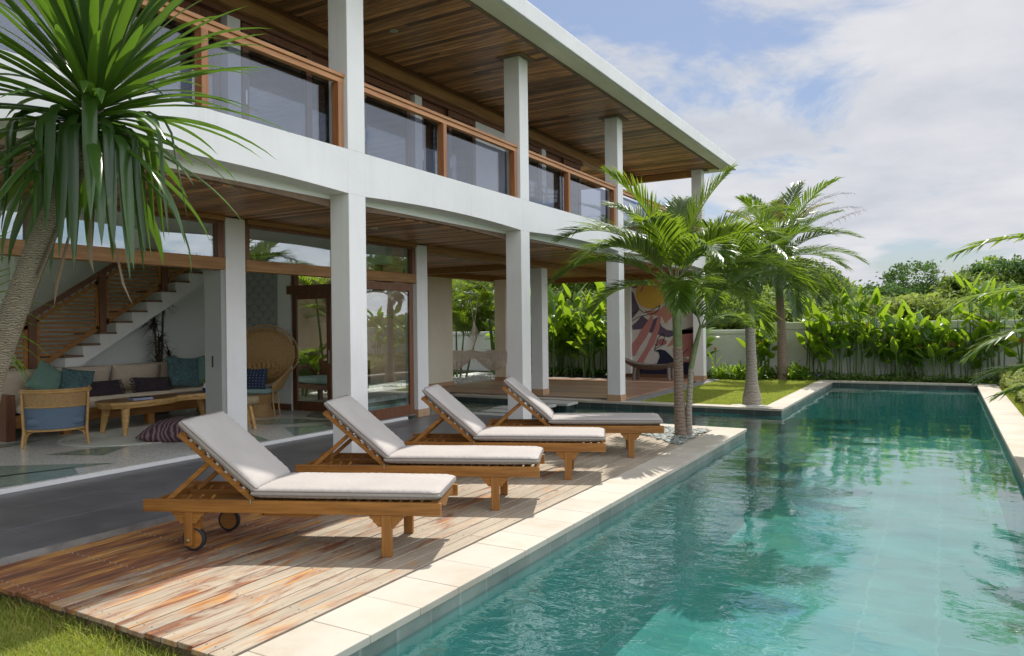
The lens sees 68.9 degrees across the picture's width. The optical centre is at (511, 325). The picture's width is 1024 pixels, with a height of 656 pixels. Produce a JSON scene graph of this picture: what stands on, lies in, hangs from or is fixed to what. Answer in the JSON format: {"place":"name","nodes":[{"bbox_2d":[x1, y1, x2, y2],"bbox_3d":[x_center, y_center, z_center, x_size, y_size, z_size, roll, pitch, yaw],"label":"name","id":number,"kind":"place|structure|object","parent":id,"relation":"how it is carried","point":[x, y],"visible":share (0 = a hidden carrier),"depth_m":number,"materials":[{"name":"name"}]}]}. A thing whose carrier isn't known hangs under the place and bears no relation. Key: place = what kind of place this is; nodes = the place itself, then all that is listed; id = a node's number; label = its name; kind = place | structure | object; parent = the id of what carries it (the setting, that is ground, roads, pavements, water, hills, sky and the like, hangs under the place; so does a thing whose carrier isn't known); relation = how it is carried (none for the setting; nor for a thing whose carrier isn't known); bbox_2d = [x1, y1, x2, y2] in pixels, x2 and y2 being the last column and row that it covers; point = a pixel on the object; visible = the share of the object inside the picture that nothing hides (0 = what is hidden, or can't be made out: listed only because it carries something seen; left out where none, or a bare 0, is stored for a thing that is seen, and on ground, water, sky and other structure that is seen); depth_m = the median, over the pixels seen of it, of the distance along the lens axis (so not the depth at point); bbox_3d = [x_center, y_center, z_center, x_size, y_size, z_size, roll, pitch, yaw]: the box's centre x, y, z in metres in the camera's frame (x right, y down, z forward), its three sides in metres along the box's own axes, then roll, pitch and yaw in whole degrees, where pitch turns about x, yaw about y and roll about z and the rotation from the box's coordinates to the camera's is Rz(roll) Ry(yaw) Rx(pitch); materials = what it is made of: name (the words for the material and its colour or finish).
{"place":"outdoors","nodes":[
{"label":"outdoors","id":0,"kind":"place"},
{"bbox_2d":[0,595,183,655],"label":"lawn","id":1,"kind":"structure","parent":0,"point":[50,636],"depth_m":3.98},
{"bbox_2d":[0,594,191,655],"bbox_3d":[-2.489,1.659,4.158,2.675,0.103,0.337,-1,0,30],"label":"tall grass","id":2,"kind":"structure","parent":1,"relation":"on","point":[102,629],"depth_m":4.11,"materials":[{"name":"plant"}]},
{"bbox_2d":[0,0,285,401],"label":"dracaena tree","id":3,"kind":"object","parent":1,"relation":"on","point":[93,50],"visible":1,"depth_m":3.99,"materials":[{"name":"green plant"}]},
{"bbox_2d":[0,408,401,489],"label":"floor","id":4,"kind":"structure","parent":0,"point":[33,453],"depth_m":9.36,"materials":[{"name":"stone"}]},
{"bbox_2d":[0,362,205,441],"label":"sofa","id":5,"kind":"object","parent":4,"relation":"on","point":[10,410],"visible":0.3,"depth_m":11.54,"materials":[{"name":"fabric"}]},
{"bbox_2d":[24,359,61,389],"bbox_3d":[-6.689,0.792,10.749,0.170,0.460,0.460,-15,-43,31],"label":"pillow","id":6,"kind":"object","parent":5,"relation":"on","point":[46,376],"visible":0.65,"depth_m":10.67,"materials":[{"name":"green fabric"}]},
{"bbox_2d":[60,367,94,388],"bbox_3d":[-6.384,0.848,10.954,0.440,0.440,0.170,12,-28,-39],"label":"pillow","id":7,"kind":"object","parent":5,"relation":"on","point":[72,378],"visible":0.64,"depth_m":10.90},
{"bbox_2d":[89,379,125,396],"bbox_3d":[-6.135,0.945,11.204,0.141,0.277,0.667,-32,-15,26],"label":"bolster pillow","id":8,"kind":"object","parent":5,"relation":"on","point":[108,387],"visible":0.77,"depth_m":11.19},
{"bbox_2d":[129,377,173,392],"bbox_3d":[-5.726,0.939,11.891,0.140,0.290,0.707,-30,-18,27],"label":"bolster pillow","id":9,"kind":"object","parent":5,"relation":"on","point":[145,384],"visible":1,"depth_m":11.81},
{"bbox_2d":[166,356,199,386],"bbox_3d":[-5.479,0.777,12.440,0.180,0.520,0.560,-21,-18,37],"label":"pillow","id":10,"kind":"object","parent":5,"relation":"on","point":[183,372],"visible":0.98,"depth_m":12.37,"materials":[{"name":"fabric"}]},
{"bbox_2d":[57,426,161,446],"bbox_3d":[-5.166,1.530,10.509,1.900,0.008,2.185,-1,0,30],"label":"rug","id":11,"kind":"object","parent":4,"relation":"on","point":[112,437],"visible":0.41,"depth_m":10.03,"materials":[{"name":"fabric"}]},
{"bbox_2d":[18,385,91,448],"bbox_3d":[-5.891,1.175,9.640,0.814,0.745,0.646,-1,0,-30],"label":"rattan armchair","id":12,"kind":"object","parent":11,"relation":"on","point":[51,414],"visible":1,"depth_m":9.40,"materials":[{"name":"wicker"}]},
{"bbox_2d":[94,390,205,435],"bbox_3d":[-5.225,1.304,11.307,0.717,0.482,2.237,-1,0,25],"label":"coffee table","id":13,"kind":"object","parent":11,"relation":"on","point":[124,405],"visible":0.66,"depth_m":10.63,"materials":[{"name":"brown wood"}]},
{"bbox_2d":[135,416,191,442],"bbox_3d":[-4.515,1.409,10.039,0.760,0.340,0.720,-5,3,0],"label":"floor cushion","id":14,"kind":"object","parent":11,"relation":"on","point":[166,430],"visible":0.53,"depth_m":9.72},
{"bbox_2d":[138,302,180,413],"bbox_3d":[-6.201,0.436,13.211,0.707,2.227,0.877,-1,0,30],"label":"dried dracaena","id":15,"kind":"object","parent":4,"relation":"on","point":[159,353],"visible":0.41,"depth_m":13.16,"materials":[{"name":"brown plant"}]},
{"bbox_2d":[0,412,332,486],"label":"floor inlay","id":16,"kind":"object","parent":4,"relation":"on","point":[15,475],"visible":0.61,"depth_m":8.21,"materials":[{"name":"green stone"}]},
{"bbox_2d":[0,417,407,494],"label":"floor edge","id":17,"kind":"object","parent":4,"relation":"attached to","point":[66,480],"visible":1,"depth_m":8.07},
{"bbox_2d":[246,324,298,417],"bbox_3d":[-4.265,0.754,12.581,1.208,1.546,0.560,-1,0,6],"label":"peacock chair","id":18,"kind":"object","parent":4,"relation":"on","point":[272,350],"visible":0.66,"depth_m":12.77,"materials":[{"name":"wicker"}]},
{"bbox_2d":[247,368,267,388],"bbox_3d":[-4.278,0.886,12.416,0.420,0.360,0.142,-1,-18,6],"label":"pillow","id":19,"kind":"object","parent":18,"relation":"on","point":[256,378],"visible":0.73,"depth_m":12.36,"materials":[{"name":"blue fabric"}]},
{"bbox_2d":[0,414,536,558],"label":"patio","id":20,"kind":"structure","parent":0,"point":[38,518],"depth_m":6.81,"materials":[{"name":"grey concrete"}]},
{"bbox_2d":[368,374,455,406],"bbox_3d":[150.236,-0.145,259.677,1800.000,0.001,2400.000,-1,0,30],"label":"ground","id":21,"kind":"structure","parent":0,"point":[386,402],"depth_m":16.72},
{"bbox_2d":[0,592,195,655],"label":"deck bearers","id":22,"kind":"object","parent":21,"relation":"on","point":[145,639],"visible":0.07,"depth_m":4.10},
{"bbox_2d":[0,430,709,655],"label":"deck","id":23,"kind":"structure","parent":22,"relation":"on","point":[202,612],"depth_m":4.98,"materials":[{"name":"wood"}]},
{"bbox_2d":[143,411,457,556],"bbox_3d":[-1.510,1.121,5.465,2.140,0.929,0.650,-1,0,6],"label":"sun lounger","id":24,"kind":"object","parent":23,"relation":"on","point":[264,481],"visible":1,"depth_m":5.25,"materials":[{"name":"fabric"}]},
{"bbox_2d":[295,395,544,509],"bbox_3d":[-0.798,1.113,6.717,2.140,0.929,0.650,-1,0,6],"label":"sun lounger","id":25,"kind":"object","parent":23,"relation":"on","point":[391,449],"visible":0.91,"depth_m":6.49,"materials":[{"name":"grey fabric"}]},
{"bbox_2d":[404,384,605,479],"bbox_3d":[-0.084,1.104,7.932,2.140,0.929,0.650,-1,0,7],"label":"sun lounger","id":26,"kind":"object","parent":23,"relation":"on","point":[568,445],"visible":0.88,"depth_m":7.71,"materials":[{"name":"grey fabric"}]},
{"bbox_2d":[485,376,663,456],"bbox_3d":[0.743,1.094,9.141,2.140,0.929,0.650,-1,0,6],"label":"sun lounger","id":27,"kind":"object","parent":23,"relation":"on","point":[630,427],"visible":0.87,"depth_m":8.90,"materials":[{"name":"grey fabric"}]},
{"bbox_2d":[641,426,708,444],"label":"pebbles","id":28,"kind":"object","parent":23,"relation":"on","point":[669,432],"visible":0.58,"depth_m":10.34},
{"bbox_2d":[0,464,387,565],"bbox_3d":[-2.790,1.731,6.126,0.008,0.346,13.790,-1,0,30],"label":"patio kerb","id":29,"kind":"structure","parent":21,"relation":"on","point":[61,546],"depth_m":5.49,"materials":[{"name":"concrete"}]},
{"bbox_2d":[298,276,405,391],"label":"courtyard wall","id":30,"kind":"structure","parent":21,"relation":"on","point":[386,354],"depth_m":21.40,"materials":[{"name":"paint"}]},
{"bbox_2d":[0,0,736,452],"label":"villa","id":31,"kind":"object","parent":21,"relation":"on","point":[418,150],"visible":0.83,"depth_m":11.73,"materials":[{"name":"paint"}]},
{"bbox_2d":[82,206,223,256],"bbox_3d":[-4.124,-1.055,8.290,0.100,0.446,2.135,-1,0,30],"label":"window","id":32,"kind":"structure","parent":31,"relation":"in","point":[217,226],"depth_m":9.12,"materials":[{"name":"brown glass"}]},
{"bbox_2d":[168,0,221,112],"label":"sliding door","id":33,"kind":"structure","parent":31,"relation":"in","point":[216,60],"depth_m":9.18,"materials":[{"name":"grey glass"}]},
{"bbox_2d":[204,270,225,413],"bbox_3d":[-3.677,0.416,9.243,0.310,2.198,0.070,-1,0,30],"label":"folded door panel","id":34,"kind":"structure","parent":31,"relation":"in","point":[214,280],"depth_m":9.20,"materials":[{"name":"white"}]},
{"bbox_2d":[245,253,279,333],"bbox_3d":[-4.650,-0.415,13.739,1.080,1.784,0.031,-1,0,30],"label":"wall hanging","id":35,"kind":"object","parent":31,"relation":"hanging from","point":[261,298],"depth_m":13.71,"materials":[{"name":"fabric"}]},
{"bbox_2d":[240,22,312,138],"bbox_3d":[-3.124,-2.887,9.989,0.054,1.930,1.200,-1,0,30],"label":"sliding door","id":36,"kind":"structure","parent":31,"relation":"in","point":[267,37],"depth_m":9.91,"materials":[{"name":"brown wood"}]},
{"bbox_2d":[245,224,330,259],"bbox_3d":[-2.979,-1.069,10.271,0.100,0.446,1.790,-1,0,30],"label":"window","id":37,"kind":"structure","parent":31,"relation":"in","point":[247,227],"depth_m":9.80,"materials":[{"name":"brown glass"}]},
{"bbox_2d":[292,293,332,411],"bbox_3d":[-3.532,0.476,13.176,0.920,2.075,0.056,-1,0,30],"label":"glazed door","id":38,"kind":"structure","parent":31,"relation":"in","point":[297,405],"depth_m":13.16,"materials":[{"name":"brown glass"}]},
{"bbox_2d":[301,54,328,136],"bbox_3d":[-2.629,-2.893,10.974,0.044,1.930,1.200,-1,0,30],"label":"sliding door","id":39,"kind":"structure","parent":31,"relation":"in","point":[316,59],"depth_m":10.46,"materials":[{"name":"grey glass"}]},
{"bbox_2d":[364,74,410,166],"bbox_3d":[-1.997,-2.901,11.937,0.054,1.930,1.200,-1,0,30],"label":"sliding door","id":40,"kind":"structure","parent":31,"relation":"in","point":[367,79],"depth_m":12.18,"materials":[{"name":"grey glass"}]},
{"bbox_2d":[366,281,413,419],"bbox_3d":[-2.003,0.397,11.906,0.044,2.175,1.360,-1,0,30],"label":"sliding door","id":41,"kind":"structure","parent":31,"relation":"in","point":[403,410],"depth_m":12.40,"materials":[{"name":"brown wood"}]},
{"bbox_2d":[366,241,414,273],"bbox_3d":[-2.088,-1.080,11.811,0.100,0.446,1.690,-1,0,30],"label":"window","id":42,"kind":"structure","parent":31,"relation":"in","point":[410,250],"depth_m":12.45,"materials":[{"name":"brown wood"}]},
{"bbox_2d":[446,110,475,185],"bbox_3d":[-0.920,-2.914,13.798,0.054,1.930,0.900,-1,0,30],"label":"sliding door","id":43,"kind":"structure","parent":31,"relation":"in","point":[450,114],"depth_m":13.71,"materials":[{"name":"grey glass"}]},
{"bbox_2d":[453,293,478,369],"bbox_3d":[-1.594,0.167,20.447,1.592,2.098,0.708,-1,0,26],"label":"hammock","id":44,"kind":"object","parent":31,"relation":"hanging from","point":[462,356],"visible":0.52,"depth_m":20.19,"materials":[{"name":"fabric"}]},
{"bbox_2d":[469,293,506,370],"bbox_3d":[-0.505,0.153,19.933,1.619,2.098,0.763,-1,0,36],"label":"hammock","id":45,"kind":"object","parent":31,"relation":"hanging from","point":[492,356],"visible":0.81,"depth_m":19.80,"materials":[{"name":"fabric"}]},
{"bbox_2d":[299,372,531,402],"bbox_3d":[-2.937,1.766,19.849,2.800,0.280,11.800,-1,0,30],"label":"gravel bed","id":46,"kind":"object","parent":21,"relation":"on","point":[378,392],"visible":0.21,"depth_m":18.12,"materials":[{"name":"gravel"}]},
{"bbox_2d":[298,343,326,396],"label":"areca palm","id":47,"kind":"object","parent":46,"relation":"on","point":[311,358],"visible":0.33,"depth_m":17.16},
{"bbox_2d":[298,359,370,399],"bbox_3d":[-3.893,1.188,15.806,1.804,0.900,0.850,-1,0,42],"label":"garden daybed","id":48,"kind":"object","parent":46,"relation":"on","point":[316,381],"visible":0.45,"depth_m":15.75,"materials":[{"name":"brown fabric"}]},
{"bbox_2d":[298,276,399,391],"bbox_3d":[-4.525,0.071,18.446,2.984,3.314,3.208,-1,0,30],"label":"areca palm","id":49,"kind":"object","parent":46,"relation":"on","point":[306,280],"visible":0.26,"depth_m":18.39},
{"bbox_2d":[452,279,494,376],"bbox_3d":[-1.853,0.015,23.109,3.224,3.371,3.409,-1,0,30],"label":"areca palm","id":50,"kind":"object","parent":46,"relation":"on","point":[461,321],"visible":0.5,"depth_m":23.08,"materials":[{"name":"plant"}]},
{"bbox_2d":[456,281,550,374],"bbox_3d":[-0.294,-0.040,24.274,3.409,3.442,3.518,-1,0,-9],"label":"areca palm","id":51,"kind":"object","parent":46,"relation":"on","point":[480,291],"visible":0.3,"depth_m":23.75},
{"bbox_2d":[548,297,576,376],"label":"heliconia","id":52,"kind":"object","parent":21,"relation":"on","point":[554,330],"visible":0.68,"depth_m":23.50,"materials":[{"name":"green plant"}]},
{"bbox_2d":[567,307,598,377],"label":"heliconia","id":53,"kind":"object","parent":21,"relation":"on","point":[590,325],"visible":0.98,"depth_m":22.75,"materials":[{"name":"green plant"}]},
{"bbox_2d":[453,330,763,372],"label":"garden wall","id":54,"kind":"structure","parent":21,"relation":"on","point":[729,347],"depth_m":22.70,"materials":[{"name":"paint"}]},
{"bbox_2d":[531,376,719,400],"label":"terrace kerb","id":55,"kind":"structure","parent":21,"relation":"on","point":[655,394],"depth_m":17.27,"materials":[{"name":"stone"}]},
{"bbox_2d":[548,214,733,294],"bbox_3d":[5.270,-1.573,31.573,9.154,6.808,8.840,-1,0,39],"label":"tree","id":56,"kind":"object","parent":21,"relation":"on","point":[576,288],"visible":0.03,"depth_m":30.31,"materials":[{"name":"green plant"}]},
{"bbox_2d":[546,162,820,435],"bbox_3d":[2.238,-0.288,10.322,3.710,3.883,2.954,-1,0,30],"label":"palm tree","id":57,"kind":"object","parent":21,"relation":"on","point":[670,240],"visible":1,"depth_m":10.18,"materials":[{"name":"plant"}]},
{"bbox_2d":[368,385,1023,655],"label":"pool basin","id":58,"kind":"object","parent":21,"relation":"in","point":[814,586],"visible":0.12,"depth_m":7.22,"materials":[{"name":"green stone"}]},
{"bbox_2d":[239,380,1023,655],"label":"coping","id":59,"kind":"object","parent":58,"relation":"on","point":[352,627],"visible":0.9,"depth_m":5.37,"materials":[{"name":"stone"}]},
{"bbox_2d":[350,384,1023,655],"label":"waterline tiles","id":60,"kind":"object","parent":58,"relation":"attached to","point":[405,638],"visible":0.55,"depth_m":5.02,"materials":[{"name":"tile"}]},
{"bbox_2d":[454,383,976,415],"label":"channel tiles","id":61,"kind":"object","parent":58,"relation":"attached to","point":[754,412],"visible":0.29,"depth_m":15.39,"materials":[{"name":"stone"}]},
{"bbox_2d":[429,386,1023,590],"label":"water","id":62,"kind":"structure","parent":58,"relation":"in","point":[924,453],"depth_m":8.98,"materials":[{"name":"liquid"}]},
{"bbox_2d":[454,370,998,385],"bbox_3d":[4.168,1.684,23.144,24.000,0.270,0.980,-1,0,30],"label":"planting bed","id":63,"kind":"object","parent":21,"relation":"on","point":[558,375],"depth_m":23.89,"materials":[{"name":"soil"}]},
{"bbox_2d":[549,301,581,376],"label":"heliconia","id":64,"kind":"object","parent":63,"relation":"in","point":[567,333],"visible":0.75,"depth_m":23.72,"materials":[{"name":"green plant"}]},
{"bbox_2d":[562,282,594,374],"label":"heliconia","id":65,"kind":"object","parent":63,"relation":"on","point":[577,298],"visible":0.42,"depth_m":23.95,"materials":[{"name":"green plant"}]},
{"bbox_2d":[571,299,604,376],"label":"heliconia","id":66,"kind":"object","parent":63,"relation":"on","point":[595,313],"visible":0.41,"depth_m":23.65,"materials":[{"name":"green plant"}]},
{"bbox_2d":[489,366,999,384],"bbox_3d":[5.928,1.397,22.105,15.211,0.372,0.944,-1,0,30],"label":"ground cover","id":67,"kind":"object","parent":63,"relation":"on","point":[857,377],"visible":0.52,"depth_m":19.75,"materials":[{"name":"green plant"}]},
{"bbox_2d":[755,319,776,370],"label":"heliconia","id":68,"kind":"object","parent":63,"relation":"on","point":[762,346],"visible":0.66,"depth_m":21.33,"materials":[{"name":"green plant"}]},
{"bbox_2d":[710,176,869,379],"bbox_3d":[7.485,-1.346,20.817,3.806,5.910,4.224,-1,0,-26],"label":"palm tree","id":69,"kind":"object","parent":63,"relation":"on","point":[777,216],"visible":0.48,"depth_m":20.25,"materials":[{"name":"green plant"}]},
{"bbox_2d":[787,292,830,376],"bbox_3d":[8.341,0.249,20.946,1.236,2.603,1.190,-1,0,-31],"label":"heliconia","id":70,"kind":"object","parent":63,"relation":"on","point":[801,339],"visible":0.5,"depth_m":20.88,"materials":[{"name":"green plant"}]},
{"bbox_2d":[795,302,841,376],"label":"heliconia","id":71,"kind":"object","parent":63,"relation":"on","point":[809,333],"visible":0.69,"depth_m":20.68,"materials":[{"name":"green plant"}]},
{"bbox_2d":[807,311,847,379],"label":"heliconia","id":72,"kind":"object","parent":63,"relation":"on","point":[824,351],"visible":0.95,"depth_m":20.40,"materials":[{"name":"green plant"}]},
{"bbox_2d":[813,294,855,377],"bbox_3d":[8.930,0.335,20.547,1.143,2.409,1.101,-1,0,-42],"label":"heliconia","id":73,"kind":"object","parent":63,"relation":"on","point":[836,316],"visible":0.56,"depth_m":20.48,"materials":[{"name":"green plant"}]},
{"bbox_2d":[824,276,872,377],"bbox_3d":[9.246,0.096,20.405,1.194,2.884,1.321,-1,0,-26],"label":"heliconia","id":74,"kind":"object","parent":63,"relation":"on","point":[846,333],"visible":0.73,"depth_m":20.35,"materials":[{"name":"green plant"}]},
{"bbox_2d":[839,297,881,376],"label":"heliconia","id":75,"kind":"object","parent":63,"relation":"on","point":[851,308],"visible":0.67,"depth_m":20.18,"materials":[{"name":"green plant"}]},
{"bbox_2d":[842,286,889,380],"bbox_3d":[9.546,0.225,20.034,1.081,2.609,1.195,-1,0,-15],"label":"heliconia","id":76,"kind":"object","parent":63,"relation":"on","point":[857,322],"visible":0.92,"depth_m":20.01,"materials":[{"name":"green plant"}]},
{"bbox_2d":[852,287,890,379],"bbox_3d":[9.738,0.250,20.085,1.172,2.565,1.217,-1,0,17],"label":"heliconia","id":77,"kind":"object","parent":63,"relation":"on","point":[882,313],"visible":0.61,"depth_m":20.01,"materials":[{"name":"green plant"}]},
{"bbox_2d":[867,315,902,380],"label":"heliconia","id":78,"kind":"object","parent":63,"relation":"on","point":[884,355],"visible":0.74,"depth_m":19.84,"materials":[{"name":"green plant"}]},
{"bbox_2d":[872,302,920,381],"bbox_3d":[10.240,0.445,19.616,1.200,2.162,0.992,-1,0,-22],"label":"heliconia","id":79,"kind":"object","parent":63,"relation":"on","point":[897,325],"visible":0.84,"depth_m":19.61,"materials":[{"name":"green plant"}]},
{"bbox_2d":[882,315,925,377],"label":"heliconia","id":80,"kind":"object","parent":63,"relation":"on","point":[909,323],"visible":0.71,"depth_m":19.51,"materials":[{"name":"green plant"}]},
{"bbox_2d":[894,299,936,380],"bbox_3d":[10.445,0.403,19.571,1.031,2.245,1.246,-1,0,-4],"label":"heliconia","id":81,"kind":"object","parent":63,"relation":"on","point":[919,316],"visible":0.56,"depth_m":19.52,"materials":[{"name":"green plant"}]},
{"bbox_2d":[900,318,947,381],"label":"heliconia","id":82,"kind":"object","parent":63,"relation":"on","point":[916,360],"visible":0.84,"depth_m":19.23,"materials":[{"name":"green plant"}]},
{"bbox_2d":[919,314,955,382],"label":"heliconia","id":83,"kind":"object","parent":63,"relation":"on","point":[930,349],"visible":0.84,"depth_m":19.10,"materials":[{"name":"green plant"}]},
{"bbox_2d":[923,314,967,381],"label":"heliconia","id":84,"kind":"object","parent":63,"relation":"on","point":[945,342],"visible":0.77,"depth_m":19.05,"materials":[{"name":"green plant"}]},
{"bbox_2d":[945,325,990,379],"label":"heliconia","id":85,"kind":"object","parent":63,"relation":"on","point":[976,363],"visible":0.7,"depth_m":19.01,"materials":[{"name":"green plant"}]},
{"bbox_2d":[950,270,1008,381],"bbox_3d":[11.944,0.041,19.013,1.214,2.930,1.342,-1,0,-22],"label":"heliconia","id":86,"kind":"object","parent":63,"relation":"on","point":[976,332],"visible":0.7,"depth_m":18.97,"materials":[{"name":"green plant"}]},
{"bbox_2d":[963,277,1022,380],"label":"heliconia","id":87,"kind":"object","parent":63,"relation":"on","point":[989,300],"visible":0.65,"depth_m":18.73,"materials":[{"name":"green plant"}]},
{"bbox_2d":[974,287,1022,381],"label":"heliconia","id":88,"kind":"object","parent":63,"relation":"on","point":[1001,302],"visible":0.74,"depth_m":18.54,"materials":[{"name":"green plant"}]},
{"bbox_2d":[706,282,797,329],"bbox_3d":[7.902,0.100,26.733,6.197,3.418,4.332,-1,0,-33],"label":"bush","id":89,"kind":"object","parent":21,"relation":"on","point":[729,326],"visible":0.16,"depth_m":25.29,"materials":[{"name":"green plant"}]},
{"bbox_2d":[650,190,854,404],"bbox_3d":[4.596,-0.473,14.472,3.361,4.233,3.517,-1,0,-26],"label":"palm tree","id":90,"kind":"object","parent":21,"relation":"on","point":[754,243],"visible":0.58,"depth_m":14.15,"materials":[{"name":"plant"}]},
{"bbox_2d":[705,233,841,292],"bbox_3d":[10.823,-1.039,32.820,6.806,5.603,6.526,-1,0,-40],"label":"tree","id":91,"kind":"object","parent":21,"relation":"on","point":[770,281],"visible":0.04,"depth_m":32.00,"materials":[{"name":"green plant"}]},
{"bbox_2d":[756,283,829,323],"bbox_3d":[10.175,0.062,28.880,4.361,3.441,6.239,-1,0,29],"label":"bush","id":92,"kind":"object","parent":21,"relation":"on","point":[769,293],"visible":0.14,"depth_m":26.81,"materials":[{"name":"green plant"}]},
{"bbox_2d":[764,320,1023,382],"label":"garden wall","id":93,"kind":"structure","parent":21,"relation":"on","point":[796,351],"depth_m":20.47,"materials":[{"name":"paint"}]},
{"bbox_2d":[857,258,945,298],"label":"tree","id":94,"kind":"object","parent":21,"relation":"on","point":[886,288],"visible":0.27,"depth_m":41.23,"materials":[{"name":"green plant"}]},
{"bbox_2d":[865,291,993,320],"bbox_3d":[15.393,0.151,26.877,5.313,3.100,3.443,-1,0,-2],"label":"bush","id":95,"kind":"object","parent":21,"relation":"on","point":[934,305],"visible":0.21,"depth_m":26.33,"materials":[{"name":"green plant"}]},
{"bbox_2d":[924,269,1023,303],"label":"bush","id":96,"kind":"object","parent":21,"relation":"on","point":[999,281],"visible":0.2,"depth_m":37.85,"materials":[{"name":"green plant"}]},
{"bbox_2d":[942,303,1022,320],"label":"bush","id":97,"kind":"object","parent":21,"relation":"on","point":[995,307],"visible":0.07,"depth_m":21.10,"materials":[{"name":"green plant"}]},
{"bbox_2d":[946,254,1023,294],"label":"tree","id":98,"kind":"object","parent":21,"relation":"on","point":[1015,265],"visible":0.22,"depth_m":38.21,"materials":[{"name":"green plant"}]},
{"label":"planting bed","id":99,"kind":"structure","parent":21,"relation":"on","visible":0},
{"bbox_2d":[936,233,1023,402],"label":"palm tree","id":100,"kind":"object","parent":99,"relation":"on","point":[984,343],"visible":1,"depth_m":8.56,"materials":[{"name":"plant"}]},
{"bbox_2d":[993,280,1023,363],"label":"heliconia","id":101,"kind":"object","parent":99,"relation":"on","point":[1008,352],"visible":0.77,"depth_m":18.17,"materials":[{"name":"green plant"}]},
{"bbox_2d":[442,377,701,398],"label":"terrace","id":102,"kind":"structure","parent":0,"point":[580,387],"depth_m":18.46,"materials":[{"name":"wood"}]},
{"bbox_2d":[625,356,688,380],"bbox_3d":[3.889,1.167,20.576,1.960,0.668,0.520,-1,0,30],"label":"carved bench","id":103,"kind":"object","parent":102,"relation":"on","point":[637,366],"visible":0.8,"depth_m":20.45,"materials":[{"name":"brown wood"}]},
{"bbox_2d":[527,0,1023,291],"label":"sky","id":104,"kind":"structure","parent":0,"point":[917,105],"materials":[{"name":"blue"}]},
{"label":"lawn","id":105,"kind":"structure","parent":0,"visible":0},
{"bbox_2d":[643,378,818,405],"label":"grass","id":106,"kind":"structure","parent":105,"relation":"on","point":[721,392],"depth_m":17.23,"materials":[{"name":"plant"}]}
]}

